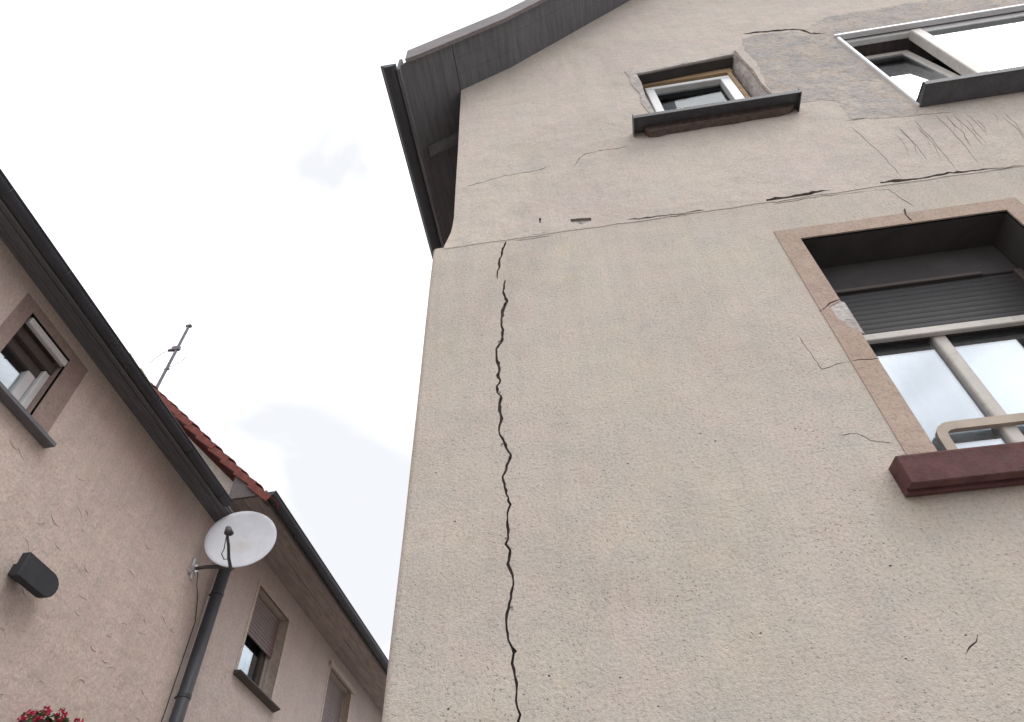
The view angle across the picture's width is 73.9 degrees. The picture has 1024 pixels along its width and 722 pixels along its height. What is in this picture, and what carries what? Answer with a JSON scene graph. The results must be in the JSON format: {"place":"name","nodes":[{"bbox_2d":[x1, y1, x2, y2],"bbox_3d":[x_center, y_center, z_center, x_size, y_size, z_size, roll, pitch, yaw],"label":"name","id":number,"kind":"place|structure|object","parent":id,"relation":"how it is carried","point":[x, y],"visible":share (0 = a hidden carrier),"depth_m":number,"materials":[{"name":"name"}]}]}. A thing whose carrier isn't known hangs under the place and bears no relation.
{"place":"outdoors","nodes":[
{"label":"outdoors","id":0,"kind":"place"},
{"bbox_2d":[0,168,233,721],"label":"house","id":1,"kind":"structure","parent":0,"point":[116,501],"depth_m":6.39,"materials":[{"name":"paint"}]},
{"bbox_2d":[7,552,58,597],"bbox_3d":[-3.921,1.777,5.562,0.165,0.210,0.439,-7,-48,5],"label":"wall fixture","id":2,"kind":"object","parent":1,"relation":"attached to","point":[32,574],"depth_m":5.50,"materials":[{"name":"black plastic"}]},
{"bbox_2d":[0,293,87,447],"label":"window","id":3,"kind":"structure","parent":1,"relation":"in","point":[21,334],"depth_m":6.07,"materials":[{"name":"paint"}]},
{"bbox_2d":[17,705,83,721],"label":"flowers","id":4,"kind":"object","parent":1,"relation":"attached to","point":[36,716],"visible":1,"depth_m":5.39,"materials":[{"name":"red plant"}]},
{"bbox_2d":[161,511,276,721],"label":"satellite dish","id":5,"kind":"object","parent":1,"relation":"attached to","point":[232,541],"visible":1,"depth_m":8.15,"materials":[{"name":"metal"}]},
{"bbox_2d":[130,353,388,721],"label":"house","id":6,"kind":"structure","parent":0,"point":[291,639],"depth_m":9.83,"materials":[{"name":"beige paint"}]},
{"bbox_2d":[150,324,191,387],"bbox_3d":[-6.040,0.055,11.854,0.691,2.130,0.060,-7,-48,5],"label":"roof aerial","id":7,"kind":"object","parent":6,"relation":"attached to","point":[174,349],"visible":0.95,"depth_m":12.07,"materials":[{"name":"metal"}]},
{"bbox_2d":[233,579,291,712],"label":"window","id":8,"kind":"structure","parent":6,"relation":"in","point":[259,655],"depth_m":9.67,"materials":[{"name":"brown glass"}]},
{"bbox_2d":[319,665,352,721],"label":"window","id":9,"kind":"structure","parent":6,"relation":"in","point":[336,699],"depth_m":11.65,"materials":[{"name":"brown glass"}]},
{"bbox_2d":[0,0,524,659],"label":"sky","id":10,"kind":"structure","parent":0,"point":[235,171],"materials":[{"name":"white"}]},
{"bbox_2d":[380,0,1023,721],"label":"house","id":11,"kind":"structure","parent":0,"point":[720,408],"depth_m":2.91,"materials":[{"name":"beige paint"}]},
{"bbox_2d":[624,50,801,137],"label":"window","id":12,"kind":"structure","parent":11,"relation":"in","point":[719,92],"depth_m":5.00,"materials":[{"name":"grey wood"}]},
{"bbox_2d":[774,198,1023,497],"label":"window","id":13,"kind":"structure","parent":11,"relation":"in","point":[929,317],"depth_m":3.11,"materials":[{"name":"beige glass"}]},
{"bbox_2d":[833,4,1023,106],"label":"window","id":14,"kind":"structure","parent":11,"relation":"in","point":[978,54],"depth_m":5.17,"materials":[{"name":"white plastic"}]}
]}

